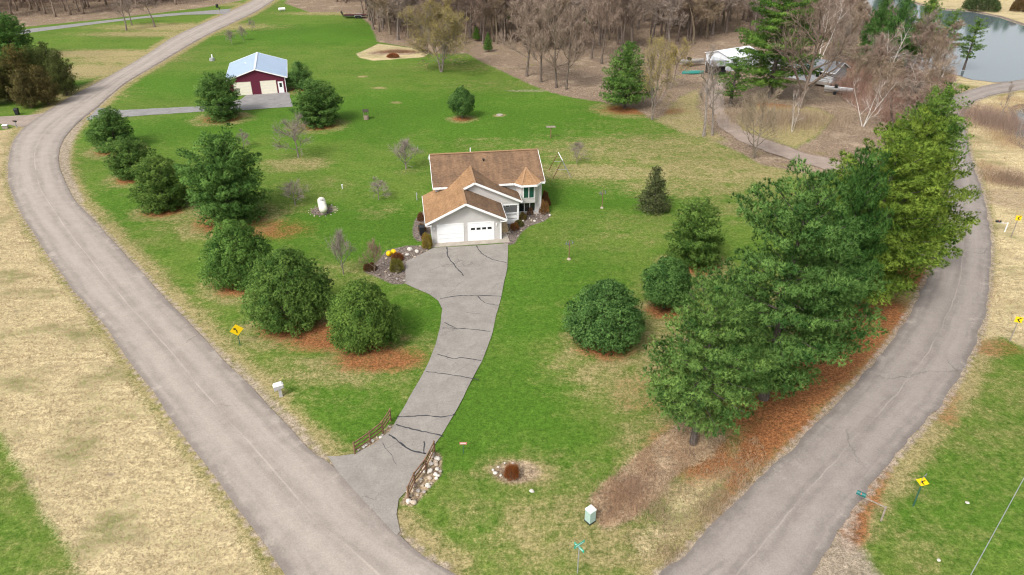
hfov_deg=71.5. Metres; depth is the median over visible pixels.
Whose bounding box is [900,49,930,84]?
bare tree
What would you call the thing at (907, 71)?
bare tree
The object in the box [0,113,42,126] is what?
neighbour driveway
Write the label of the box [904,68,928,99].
bare tree
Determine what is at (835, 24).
bare tree
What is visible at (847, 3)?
bare tree
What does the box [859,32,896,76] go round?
bare tree
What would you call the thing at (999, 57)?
pond
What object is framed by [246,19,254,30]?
fruit tree
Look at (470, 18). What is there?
bare tree
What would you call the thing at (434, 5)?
bare tree
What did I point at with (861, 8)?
bare tree
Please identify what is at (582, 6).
bare tree
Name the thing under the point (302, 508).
county road
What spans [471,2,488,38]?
bare tree
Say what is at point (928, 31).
bare tree
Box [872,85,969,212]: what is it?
pine tree
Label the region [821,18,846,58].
bare tree
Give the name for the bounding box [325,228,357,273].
fruit tree
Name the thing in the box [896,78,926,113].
bare tree
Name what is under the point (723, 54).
garage
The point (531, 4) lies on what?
bare tree
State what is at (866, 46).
bare tree
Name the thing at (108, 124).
pine tree
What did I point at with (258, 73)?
barn
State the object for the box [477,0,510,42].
bare tree
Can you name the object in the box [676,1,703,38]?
bare tree
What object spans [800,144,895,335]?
pine tree
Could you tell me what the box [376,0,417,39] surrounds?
bare tree
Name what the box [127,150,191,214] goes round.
pine tree
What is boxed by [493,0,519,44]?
bare tree
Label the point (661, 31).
bare tree
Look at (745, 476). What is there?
tall dry grass
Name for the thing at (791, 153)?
dirt lane
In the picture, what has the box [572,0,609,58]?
bare tree
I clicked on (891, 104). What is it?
bare tree
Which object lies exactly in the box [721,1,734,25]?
bare tree
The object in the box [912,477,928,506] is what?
chevron sign
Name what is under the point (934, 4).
pine tree
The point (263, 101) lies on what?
gravel driveway
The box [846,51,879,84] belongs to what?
bare tree
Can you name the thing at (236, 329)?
warning sign
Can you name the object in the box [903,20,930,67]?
bare tree
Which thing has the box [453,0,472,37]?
bare tree
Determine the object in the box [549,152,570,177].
swing frame
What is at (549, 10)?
bare tree
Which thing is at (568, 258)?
garden pole
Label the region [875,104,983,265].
pine tree
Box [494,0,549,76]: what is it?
bare tree
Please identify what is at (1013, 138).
marsh grass
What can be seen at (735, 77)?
tree
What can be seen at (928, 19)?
bare tree
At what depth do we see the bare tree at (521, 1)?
171.39 m
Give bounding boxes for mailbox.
[272,381,283,396]
[856,490,886,521]
[995,220,1008,231]
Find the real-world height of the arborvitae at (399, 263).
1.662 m
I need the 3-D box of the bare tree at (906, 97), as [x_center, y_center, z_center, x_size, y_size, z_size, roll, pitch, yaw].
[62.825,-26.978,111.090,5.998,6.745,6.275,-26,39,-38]
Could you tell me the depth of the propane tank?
85.60 m
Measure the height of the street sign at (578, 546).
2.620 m
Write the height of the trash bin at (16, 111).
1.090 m
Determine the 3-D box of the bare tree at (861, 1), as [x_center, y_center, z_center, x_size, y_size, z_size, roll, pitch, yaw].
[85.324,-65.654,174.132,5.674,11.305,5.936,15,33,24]
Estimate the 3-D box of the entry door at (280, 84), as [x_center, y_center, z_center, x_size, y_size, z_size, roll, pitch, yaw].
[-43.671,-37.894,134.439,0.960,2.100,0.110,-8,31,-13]
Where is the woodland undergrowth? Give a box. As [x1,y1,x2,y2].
[0,0,953,74]
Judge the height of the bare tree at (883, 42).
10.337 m
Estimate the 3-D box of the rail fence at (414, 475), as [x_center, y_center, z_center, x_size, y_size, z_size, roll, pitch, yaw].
[-6.114,12.275,47.957,0.294,1.230,4.633,9,31,16]
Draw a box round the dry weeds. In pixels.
[590,422,722,527]
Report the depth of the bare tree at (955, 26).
140.72 m
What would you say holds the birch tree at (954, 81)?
on the ground at (556, 414)
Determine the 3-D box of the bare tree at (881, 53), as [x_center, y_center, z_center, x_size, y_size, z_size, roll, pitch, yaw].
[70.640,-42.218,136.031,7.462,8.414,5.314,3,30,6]
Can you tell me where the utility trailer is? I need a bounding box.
[340,12,365,18]
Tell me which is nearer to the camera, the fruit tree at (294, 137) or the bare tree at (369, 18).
the fruit tree at (294, 137)
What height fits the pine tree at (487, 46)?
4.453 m
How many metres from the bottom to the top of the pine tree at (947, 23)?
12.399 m
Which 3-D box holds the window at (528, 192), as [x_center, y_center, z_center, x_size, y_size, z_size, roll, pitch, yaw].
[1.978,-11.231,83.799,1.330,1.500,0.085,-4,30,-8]
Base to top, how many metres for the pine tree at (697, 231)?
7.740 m
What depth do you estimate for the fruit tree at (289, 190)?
87.35 m
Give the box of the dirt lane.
[703,79,848,169]
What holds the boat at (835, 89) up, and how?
on the ground at (556, 414)
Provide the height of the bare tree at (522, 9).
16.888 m
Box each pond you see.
[862,0,1023,81]
[1014,108,1023,146]
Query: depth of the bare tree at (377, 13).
187.43 m
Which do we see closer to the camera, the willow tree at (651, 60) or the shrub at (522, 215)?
the shrub at (522, 215)
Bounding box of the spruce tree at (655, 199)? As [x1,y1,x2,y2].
[631,165,672,215]
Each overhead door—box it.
[234,82,252,95]
[260,80,277,93]
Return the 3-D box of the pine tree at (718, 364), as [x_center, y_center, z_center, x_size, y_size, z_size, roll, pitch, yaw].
[13.118,5.301,47.783,9.164,13.680,8.458,3,30,5]
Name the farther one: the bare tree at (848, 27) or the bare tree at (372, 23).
the bare tree at (372, 23)
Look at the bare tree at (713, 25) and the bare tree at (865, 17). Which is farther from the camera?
the bare tree at (713, 25)
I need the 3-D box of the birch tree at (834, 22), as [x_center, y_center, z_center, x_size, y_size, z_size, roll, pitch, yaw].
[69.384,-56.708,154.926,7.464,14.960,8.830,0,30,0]
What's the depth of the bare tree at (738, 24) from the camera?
195.85 m
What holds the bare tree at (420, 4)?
on the ground at (556, 414)
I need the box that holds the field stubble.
[0,129,256,574]
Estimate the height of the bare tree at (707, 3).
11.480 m
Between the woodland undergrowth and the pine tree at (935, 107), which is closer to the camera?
the pine tree at (935, 107)
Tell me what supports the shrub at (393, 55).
on the ground at (556, 414)
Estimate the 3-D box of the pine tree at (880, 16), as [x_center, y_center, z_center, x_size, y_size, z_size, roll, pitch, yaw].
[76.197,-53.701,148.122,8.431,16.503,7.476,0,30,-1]
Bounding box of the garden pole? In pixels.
[566,240,572,259]
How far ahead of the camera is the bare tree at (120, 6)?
188.66 m
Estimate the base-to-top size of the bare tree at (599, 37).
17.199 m
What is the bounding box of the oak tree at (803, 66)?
[765,0,871,108]
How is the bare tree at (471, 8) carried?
on the ground at (556, 414)
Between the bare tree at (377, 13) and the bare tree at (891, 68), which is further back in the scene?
the bare tree at (377, 13)
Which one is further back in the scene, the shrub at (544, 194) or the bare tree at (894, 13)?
the bare tree at (894, 13)
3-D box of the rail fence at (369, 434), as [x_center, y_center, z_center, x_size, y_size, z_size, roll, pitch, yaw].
[-9.888,10.418,51.199,0.490,1.230,4.237,15,33,25]
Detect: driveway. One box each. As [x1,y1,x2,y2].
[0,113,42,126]
[17,9,230,33]
[86,92,292,119]
[327,243,507,534]
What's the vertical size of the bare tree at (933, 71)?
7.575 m
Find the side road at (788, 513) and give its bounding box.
[659,79,1023,574]
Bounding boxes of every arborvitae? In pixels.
[389,257,404,273]
[422,231,432,248]
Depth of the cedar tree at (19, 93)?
123.93 m
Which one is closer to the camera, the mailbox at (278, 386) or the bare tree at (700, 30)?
the mailbox at (278, 386)
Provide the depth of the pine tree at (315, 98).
114.91 m
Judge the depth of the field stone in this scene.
45.91 m
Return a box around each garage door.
[437,223,463,242]
[468,221,493,240]
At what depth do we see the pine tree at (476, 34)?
177.85 m
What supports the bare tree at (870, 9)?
on the ground at (556, 414)
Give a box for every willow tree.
[397,0,476,71]
[640,32,678,119]
[654,36,694,88]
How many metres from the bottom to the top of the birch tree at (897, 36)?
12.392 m
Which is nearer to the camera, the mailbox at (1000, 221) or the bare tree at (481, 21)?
the mailbox at (1000, 221)
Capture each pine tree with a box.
[0,11,38,61]
[82,106,142,152]
[100,136,156,181]
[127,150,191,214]
[172,122,272,227]
[192,70,241,122]
[197,219,273,291]
[238,245,334,337]
[285,61,315,88]
[289,78,344,129]
[325,278,402,355]
[447,85,474,117]
[471,27,480,40]
[483,33,492,50]
[561,278,646,356]
[599,40,659,107]
[638,272,780,445]
[639,256,693,308]
[662,196,727,273]
[695,155,891,401]
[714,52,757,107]
[731,0,828,98]
[794,124,963,306]
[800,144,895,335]
[855,0,894,65]
[872,0,919,67]
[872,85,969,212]
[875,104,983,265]
[909,0,944,63]
[912,81,973,167]
[938,8,965,67]
[957,16,990,69]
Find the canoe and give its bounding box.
[682,70,703,73]
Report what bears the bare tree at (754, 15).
on the ground at (556, 414)
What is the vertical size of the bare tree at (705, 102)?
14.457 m
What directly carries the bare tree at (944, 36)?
on the ground at (556, 414)
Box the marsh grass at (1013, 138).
[971,90,1023,340]
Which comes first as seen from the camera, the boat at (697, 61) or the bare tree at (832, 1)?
the boat at (697, 61)
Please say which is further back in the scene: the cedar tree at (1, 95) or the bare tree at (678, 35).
the bare tree at (678, 35)
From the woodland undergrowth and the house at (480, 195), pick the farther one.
the woodland undergrowth
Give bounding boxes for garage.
[705,46,758,70]
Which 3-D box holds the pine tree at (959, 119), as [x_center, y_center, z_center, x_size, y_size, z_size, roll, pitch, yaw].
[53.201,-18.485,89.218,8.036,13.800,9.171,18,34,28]
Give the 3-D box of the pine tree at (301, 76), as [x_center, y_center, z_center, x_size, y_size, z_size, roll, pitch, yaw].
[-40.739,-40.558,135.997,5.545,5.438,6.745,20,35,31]
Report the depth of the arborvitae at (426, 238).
77.42 m
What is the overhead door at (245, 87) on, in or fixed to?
in the barn
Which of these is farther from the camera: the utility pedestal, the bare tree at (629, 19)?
the bare tree at (629, 19)
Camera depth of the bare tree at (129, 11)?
195.95 m
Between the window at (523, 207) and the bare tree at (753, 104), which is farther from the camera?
the bare tree at (753, 104)
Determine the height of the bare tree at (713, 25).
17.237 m
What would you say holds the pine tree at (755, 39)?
on the ground at (556, 414)
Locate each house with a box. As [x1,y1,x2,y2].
[422,148,544,242]
[765,51,850,85]
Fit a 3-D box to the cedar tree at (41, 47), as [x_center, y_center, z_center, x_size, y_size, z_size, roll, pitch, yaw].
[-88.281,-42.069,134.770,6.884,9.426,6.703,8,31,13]
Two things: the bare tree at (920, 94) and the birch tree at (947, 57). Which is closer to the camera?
the bare tree at (920, 94)
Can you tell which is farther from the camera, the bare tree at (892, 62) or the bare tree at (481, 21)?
the bare tree at (481, 21)
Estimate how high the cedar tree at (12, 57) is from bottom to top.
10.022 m
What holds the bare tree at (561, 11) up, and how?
on the ground at (556, 414)
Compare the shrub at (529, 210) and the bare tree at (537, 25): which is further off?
the bare tree at (537, 25)
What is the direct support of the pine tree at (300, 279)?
on the ground at (556, 414)
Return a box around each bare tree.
[109,0,133,30]
[119,0,136,24]
[133,0,159,26]
[366,2,370,20]
[367,0,374,29]
[367,0,386,31]
[369,0,404,27]
[370,0,385,29]
[370,0,393,34]
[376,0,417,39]
[393,0,420,38]
[393,0,426,35]
[405,0,435,43]
[413,0,442,36]
[422,0,444,39]
[440,0,465,28]
[449,0,485,43]
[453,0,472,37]
[454,0,475,32]
[459,1,480,37]
[471,0,503,43]
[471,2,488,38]
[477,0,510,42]
[482,1,514,38]
[490,0,505,43]
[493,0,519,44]
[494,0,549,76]
[499,0,519,41]
[507,0,532,47]
[513,0,525,44]
[514,0,546,49]
[522,4,553,81]
[532,0,590,87]
[543,4,587,89]
[552,0,593,48]
[554,0,570,48]
[563,0,589,51]
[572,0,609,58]
[580,0,621,63]
[587,0,610,45]
[600,3,631,44]
[606,0,639,46]
[614,0,653,42]
[617,0,636,50]
[623,0,649,40]
[641,0,665,41]
[642,2,665,37]
[648,0,689,49]
[650,0,689,39]
[653,0,668,36]
[664,0,694,41]
[673,5,690,36]
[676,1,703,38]
[678,0,712,43]
[679,0,711,41]
[698,0,729,34]
[698,43,724,136]
[700,0,724,35]
[700,59,730,135]
[701,0,724,38]
[702,0,738,35]
[721,0,751,32]
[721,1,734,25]
[728,2,743,20]
[728,87,783,158]
[731,0,749,25]
[740,0,770,29]
[743,0,778,33]
[793,0,830,33]
[811,0,838,35]
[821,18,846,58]
[822,6,845,55]
[824,48,846,66]
[825,0,837,41]
[831,0,856,45]
[831,16,861,54]
[835,5,857,56]
[839,7,864,61]
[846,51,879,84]
[848,44,875,70]
[853,0,870,28]
[853,0,871,42]
[854,12,874,63]
[856,7,877,42]
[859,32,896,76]
[864,32,890,82]
[864,45,904,87]
[865,63,907,109]
[869,86,909,126]
[874,56,907,100]
[880,2,898,38]
[882,39,899,70]
[894,68,921,95]
[894,92,926,117]
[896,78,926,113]
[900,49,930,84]
[901,60,936,89]
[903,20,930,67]
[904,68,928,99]
[904,83,944,112]
[906,6,917,46]
[910,8,938,71]
[910,18,946,67]
[914,34,944,77]
[915,84,942,101]
[917,36,960,77]
[918,61,945,85]
[922,35,957,72]
[922,58,958,88]
[927,20,965,76]
[999,81,1014,116]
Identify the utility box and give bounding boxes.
[1,124,8,128]
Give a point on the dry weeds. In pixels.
(649, 456)
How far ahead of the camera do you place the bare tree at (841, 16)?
155.23 m
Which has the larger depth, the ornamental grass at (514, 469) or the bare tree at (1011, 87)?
the bare tree at (1011, 87)
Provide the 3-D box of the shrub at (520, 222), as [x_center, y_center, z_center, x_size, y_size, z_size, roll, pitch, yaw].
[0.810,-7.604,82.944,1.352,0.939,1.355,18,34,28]
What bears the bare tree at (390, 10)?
on the ground at (556, 414)
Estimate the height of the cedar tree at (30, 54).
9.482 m
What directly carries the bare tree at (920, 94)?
on the ground at (556, 414)
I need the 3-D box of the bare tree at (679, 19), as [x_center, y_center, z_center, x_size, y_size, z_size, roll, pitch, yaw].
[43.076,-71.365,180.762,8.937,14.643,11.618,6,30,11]
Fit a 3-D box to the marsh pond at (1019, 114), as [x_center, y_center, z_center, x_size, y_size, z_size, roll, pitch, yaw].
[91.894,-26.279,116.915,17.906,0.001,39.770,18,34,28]
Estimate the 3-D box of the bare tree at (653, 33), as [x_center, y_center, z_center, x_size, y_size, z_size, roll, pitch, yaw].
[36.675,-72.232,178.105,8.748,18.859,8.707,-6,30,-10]
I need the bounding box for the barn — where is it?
[226,52,287,95]
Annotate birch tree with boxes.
[789,87,808,131]
[816,0,851,58]
[845,75,901,126]
[875,22,917,76]
[908,60,941,90]
[929,40,958,81]
[938,71,962,97]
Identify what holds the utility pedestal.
on the ground at (556, 414)
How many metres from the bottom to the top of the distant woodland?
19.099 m
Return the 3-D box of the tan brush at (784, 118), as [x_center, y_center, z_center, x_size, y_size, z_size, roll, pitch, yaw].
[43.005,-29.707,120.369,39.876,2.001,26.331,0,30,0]
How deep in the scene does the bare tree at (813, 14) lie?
182.54 m
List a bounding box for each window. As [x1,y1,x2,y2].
[519,202,534,211]
[523,187,533,198]
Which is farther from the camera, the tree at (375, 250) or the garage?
the garage
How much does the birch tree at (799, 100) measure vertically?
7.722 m
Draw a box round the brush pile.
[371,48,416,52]
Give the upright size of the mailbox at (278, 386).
1.320 m
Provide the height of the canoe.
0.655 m
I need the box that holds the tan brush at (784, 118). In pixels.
[642,98,878,137]
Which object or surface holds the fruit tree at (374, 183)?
on the ground at (556, 414)
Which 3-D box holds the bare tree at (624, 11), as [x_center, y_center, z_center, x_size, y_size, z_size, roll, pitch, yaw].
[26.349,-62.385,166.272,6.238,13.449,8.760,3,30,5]
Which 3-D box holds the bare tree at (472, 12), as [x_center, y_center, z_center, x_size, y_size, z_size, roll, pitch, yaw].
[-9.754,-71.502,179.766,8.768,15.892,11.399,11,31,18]
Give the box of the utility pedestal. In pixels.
[584,505,596,525]
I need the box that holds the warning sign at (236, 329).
[230,324,243,343]
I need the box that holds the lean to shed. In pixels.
[705,60,731,73]
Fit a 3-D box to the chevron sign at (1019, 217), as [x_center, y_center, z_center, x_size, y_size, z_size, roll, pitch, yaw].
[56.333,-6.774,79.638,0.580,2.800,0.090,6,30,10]
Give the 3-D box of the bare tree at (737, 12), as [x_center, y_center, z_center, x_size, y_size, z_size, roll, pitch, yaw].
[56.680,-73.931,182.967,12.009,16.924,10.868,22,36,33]
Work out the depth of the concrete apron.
79.05 m
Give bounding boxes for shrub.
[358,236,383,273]
[363,262,376,271]
[386,53,398,57]
[390,252,403,260]
[417,212,423,221]
[515,219,523,226]
[519,212,526,219]
[527,207,533,213]
[539,199,549,213]
[542,190,548,198]
[543,195,550,205]
[962,0,1001,11]
[1009,0,1023,11]
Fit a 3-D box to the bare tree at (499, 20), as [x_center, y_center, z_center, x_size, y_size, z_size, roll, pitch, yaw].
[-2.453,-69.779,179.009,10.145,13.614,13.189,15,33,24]
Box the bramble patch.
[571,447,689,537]
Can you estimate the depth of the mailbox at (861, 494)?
44.79 m
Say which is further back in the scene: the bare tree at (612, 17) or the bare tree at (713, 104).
the bare tree at (612, 17)
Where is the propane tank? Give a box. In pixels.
[317,197,326,213]
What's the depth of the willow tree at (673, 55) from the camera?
134.08 m
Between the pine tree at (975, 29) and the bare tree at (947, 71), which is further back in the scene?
the pine tree at (975, 29)
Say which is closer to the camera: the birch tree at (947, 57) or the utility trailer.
the birch tree at (947, 57)
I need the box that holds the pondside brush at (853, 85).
[827,58,957,123]
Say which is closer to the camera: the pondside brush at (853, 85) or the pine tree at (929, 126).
the pine tree at (929, 126)
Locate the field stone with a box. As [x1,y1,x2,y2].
[410,499,416,504]
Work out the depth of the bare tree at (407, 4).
177.31 m
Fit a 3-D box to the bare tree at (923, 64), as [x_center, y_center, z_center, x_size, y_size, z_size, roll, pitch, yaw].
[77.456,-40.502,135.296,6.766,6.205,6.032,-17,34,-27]
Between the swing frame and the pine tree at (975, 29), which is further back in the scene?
the pine tree at (975, 29)
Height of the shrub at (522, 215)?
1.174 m
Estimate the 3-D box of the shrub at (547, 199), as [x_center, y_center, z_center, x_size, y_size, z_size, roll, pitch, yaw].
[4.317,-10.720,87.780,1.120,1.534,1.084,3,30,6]
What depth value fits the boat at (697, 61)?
153.86 m
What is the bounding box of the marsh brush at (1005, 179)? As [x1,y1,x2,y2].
[971,168,1023,192]
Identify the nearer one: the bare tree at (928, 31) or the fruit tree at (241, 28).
the bare tree at (928, 31)
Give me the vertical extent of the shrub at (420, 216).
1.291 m
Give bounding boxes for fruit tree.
[224,29,235,42]
[235,25,246,40]
[236,128,250,145]
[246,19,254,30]
[271,112,315,157]
[278,179,308,204]
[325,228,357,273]
[369,177,391,199]
[388,136,422,168]
[567,141,589,163]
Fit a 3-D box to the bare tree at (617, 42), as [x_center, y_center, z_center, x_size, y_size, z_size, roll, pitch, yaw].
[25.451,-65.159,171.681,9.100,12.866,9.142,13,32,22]
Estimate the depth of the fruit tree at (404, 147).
97.47 m
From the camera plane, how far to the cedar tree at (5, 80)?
127.64 m
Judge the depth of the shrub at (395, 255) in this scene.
75.22 m
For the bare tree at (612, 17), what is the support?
on the ground at (556, 414)
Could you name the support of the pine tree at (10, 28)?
on the ground at (556, 414)
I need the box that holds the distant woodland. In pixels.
[0,0,825,19]
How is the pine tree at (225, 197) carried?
on the ground at (556, 414)
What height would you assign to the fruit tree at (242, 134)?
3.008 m
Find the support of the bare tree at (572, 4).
on the ground at (556, 414)
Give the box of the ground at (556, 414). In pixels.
[0,0,1023,574]
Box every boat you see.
[680,57,703,66]
[824,84,852,94]
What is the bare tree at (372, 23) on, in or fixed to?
on the ground at (556, 414)
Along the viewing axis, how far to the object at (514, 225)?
81.69 m
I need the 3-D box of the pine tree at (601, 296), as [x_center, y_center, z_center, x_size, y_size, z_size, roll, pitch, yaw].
[7.970,2.100,61.174,7.377,6.472,7.835,6,30,10]
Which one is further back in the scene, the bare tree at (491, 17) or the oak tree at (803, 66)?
the bare tree at (491, 17)
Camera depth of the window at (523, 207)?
85.38 m
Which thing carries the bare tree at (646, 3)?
on the ground at (556, 414)
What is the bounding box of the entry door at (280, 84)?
[278,81,283,92]
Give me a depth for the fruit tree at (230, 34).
173.37 m
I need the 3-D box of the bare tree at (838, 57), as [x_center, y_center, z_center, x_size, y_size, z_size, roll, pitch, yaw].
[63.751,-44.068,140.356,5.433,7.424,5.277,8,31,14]
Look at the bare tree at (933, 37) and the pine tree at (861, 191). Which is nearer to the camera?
the pine tree at (861, 191)
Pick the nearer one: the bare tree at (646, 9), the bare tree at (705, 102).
the bare tree at (705, 102)
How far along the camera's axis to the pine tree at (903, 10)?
143.73 m
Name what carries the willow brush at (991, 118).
on the ground at (556, 414)
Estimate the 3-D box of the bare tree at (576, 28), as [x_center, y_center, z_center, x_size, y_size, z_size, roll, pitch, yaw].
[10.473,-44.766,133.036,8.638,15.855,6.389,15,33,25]
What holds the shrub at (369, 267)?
on the ground at (556, 414)
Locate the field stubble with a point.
(74, 530)
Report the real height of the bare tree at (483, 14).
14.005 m
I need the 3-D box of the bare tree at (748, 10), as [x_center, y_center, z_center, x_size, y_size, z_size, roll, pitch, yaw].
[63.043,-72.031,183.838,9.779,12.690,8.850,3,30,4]
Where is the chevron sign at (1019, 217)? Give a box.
[1011,215,1021,236]
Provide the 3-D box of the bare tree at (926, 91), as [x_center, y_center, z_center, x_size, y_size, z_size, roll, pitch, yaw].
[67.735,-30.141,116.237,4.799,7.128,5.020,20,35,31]
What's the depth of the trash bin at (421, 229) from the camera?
80.38 m
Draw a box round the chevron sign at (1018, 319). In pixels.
[1009,316,1022,340]
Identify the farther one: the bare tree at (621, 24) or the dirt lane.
the bare tree at (621, 24)
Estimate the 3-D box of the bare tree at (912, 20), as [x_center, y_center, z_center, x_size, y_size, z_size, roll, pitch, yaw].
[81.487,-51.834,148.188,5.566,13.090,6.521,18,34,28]
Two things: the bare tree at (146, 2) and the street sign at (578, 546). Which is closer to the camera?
the street sign at (578, 546)
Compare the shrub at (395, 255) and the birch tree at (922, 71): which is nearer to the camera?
the shrub at (395, 255)
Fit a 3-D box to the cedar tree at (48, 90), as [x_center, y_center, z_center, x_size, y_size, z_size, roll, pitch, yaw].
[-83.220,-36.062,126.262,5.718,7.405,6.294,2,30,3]
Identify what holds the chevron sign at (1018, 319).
on the ground at (556, 414)
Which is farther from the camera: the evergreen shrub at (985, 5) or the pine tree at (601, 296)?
the evergreen shrub at (985, 5)
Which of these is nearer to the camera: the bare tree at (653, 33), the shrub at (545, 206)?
the shrub at (545, 206)
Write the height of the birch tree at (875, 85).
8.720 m
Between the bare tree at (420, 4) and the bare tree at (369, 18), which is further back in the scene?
the bare tree at (369, 18)
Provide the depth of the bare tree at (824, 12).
177.87 m
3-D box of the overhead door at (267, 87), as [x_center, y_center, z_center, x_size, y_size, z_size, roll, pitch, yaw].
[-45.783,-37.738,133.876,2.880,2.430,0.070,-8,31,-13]
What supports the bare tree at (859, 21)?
on the ground at (556, 414)
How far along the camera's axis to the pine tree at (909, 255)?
61.63 m
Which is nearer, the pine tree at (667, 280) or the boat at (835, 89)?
the pine tree at (667, 280)
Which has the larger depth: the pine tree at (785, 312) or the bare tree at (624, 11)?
the bare tree at (624, 11)
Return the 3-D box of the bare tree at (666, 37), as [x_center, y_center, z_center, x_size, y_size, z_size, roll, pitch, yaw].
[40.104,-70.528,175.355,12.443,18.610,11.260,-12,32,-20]
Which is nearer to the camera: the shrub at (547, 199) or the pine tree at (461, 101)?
the shrub at (547, 199)
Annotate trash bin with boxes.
[13,108,19,114]
[418,225,424,235]
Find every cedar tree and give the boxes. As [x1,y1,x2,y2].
[0,42,37,90]
[0,56,20,101]
[0,79,4,102]
[6,68,41,107]
[16,45,50,83]
[28,65,60,104]
[31,41,68,76]
[42,49,79,95]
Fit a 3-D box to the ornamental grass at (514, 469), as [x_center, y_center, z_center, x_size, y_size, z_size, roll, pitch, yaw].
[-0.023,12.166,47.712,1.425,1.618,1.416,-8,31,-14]
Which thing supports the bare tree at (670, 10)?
on the ground at (556, 414)
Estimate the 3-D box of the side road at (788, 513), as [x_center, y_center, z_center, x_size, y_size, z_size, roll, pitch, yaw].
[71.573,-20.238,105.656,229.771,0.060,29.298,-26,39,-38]
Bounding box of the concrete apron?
[432,231,510,247]
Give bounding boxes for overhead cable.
[970,478,1023,574]
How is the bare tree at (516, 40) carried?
on the ground at (556, 414)
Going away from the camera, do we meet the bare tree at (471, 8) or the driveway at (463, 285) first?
the driveway at (463, 285)
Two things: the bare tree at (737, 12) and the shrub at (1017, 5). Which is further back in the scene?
the shrub at (1017, 5)
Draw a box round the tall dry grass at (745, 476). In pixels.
[622,436,771,567]
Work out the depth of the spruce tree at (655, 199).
85.34 m
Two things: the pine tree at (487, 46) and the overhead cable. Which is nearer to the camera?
the overhead cable
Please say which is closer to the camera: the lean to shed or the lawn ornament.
the lawn ornament
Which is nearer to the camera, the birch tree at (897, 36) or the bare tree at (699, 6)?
the birch tree at (897, 36)
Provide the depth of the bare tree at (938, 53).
138.08 m
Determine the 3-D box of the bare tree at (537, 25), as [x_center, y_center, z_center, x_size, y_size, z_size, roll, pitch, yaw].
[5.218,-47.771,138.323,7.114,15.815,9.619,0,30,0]
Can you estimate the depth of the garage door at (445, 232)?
78.57 m
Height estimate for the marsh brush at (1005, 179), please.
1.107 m
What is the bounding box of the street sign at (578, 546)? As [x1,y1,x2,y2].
[574,540,584,573]
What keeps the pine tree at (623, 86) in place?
on the ground at (556, 414)
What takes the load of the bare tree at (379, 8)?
on the ground at (556, 414)
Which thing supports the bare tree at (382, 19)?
on the ground at (556, 414)
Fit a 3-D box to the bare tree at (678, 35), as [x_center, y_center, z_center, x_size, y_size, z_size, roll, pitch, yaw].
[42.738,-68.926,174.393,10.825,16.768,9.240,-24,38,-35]
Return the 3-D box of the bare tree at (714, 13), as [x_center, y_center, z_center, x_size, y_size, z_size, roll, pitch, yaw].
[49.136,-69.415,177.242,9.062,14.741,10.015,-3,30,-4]
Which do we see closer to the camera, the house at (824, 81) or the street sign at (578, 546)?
the street sign at (578, 546)
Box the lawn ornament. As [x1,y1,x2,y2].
[362,109,368,119]
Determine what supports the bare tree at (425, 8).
on the ground at (556, 414)
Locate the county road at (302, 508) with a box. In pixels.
[8,0,454,574]
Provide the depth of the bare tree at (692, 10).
174.65 m
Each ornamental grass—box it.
[502,460,519,480]
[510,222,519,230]
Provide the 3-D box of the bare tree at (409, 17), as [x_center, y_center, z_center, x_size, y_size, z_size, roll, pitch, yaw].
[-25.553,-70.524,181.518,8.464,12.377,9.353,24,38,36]
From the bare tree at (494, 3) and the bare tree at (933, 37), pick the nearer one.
the bare tree at (933, 37)
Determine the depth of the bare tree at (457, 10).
182.76 m
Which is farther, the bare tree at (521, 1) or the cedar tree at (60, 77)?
the bare tree at (521, 1)
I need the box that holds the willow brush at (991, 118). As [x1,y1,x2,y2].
[950,97,1023,140]
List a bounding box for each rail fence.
[352,408,391,453]
[406,440,435,498]
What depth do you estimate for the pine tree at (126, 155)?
94.15 m
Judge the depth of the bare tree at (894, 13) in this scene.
149.65 m
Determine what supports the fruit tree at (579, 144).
on the ground at (556, 414)
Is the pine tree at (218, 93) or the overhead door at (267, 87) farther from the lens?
the overhead door at (267, 87)
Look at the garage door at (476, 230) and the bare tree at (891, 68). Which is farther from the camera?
the bare tree at (891, 68)
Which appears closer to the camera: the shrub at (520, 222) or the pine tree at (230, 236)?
the pine tree at (230, 236)
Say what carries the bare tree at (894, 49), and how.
on the ground at (556, 414)
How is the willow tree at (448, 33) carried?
on the ground at (556, 414)
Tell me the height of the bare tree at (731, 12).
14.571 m
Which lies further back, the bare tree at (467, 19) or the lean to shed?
the bare tree at (467, 19)

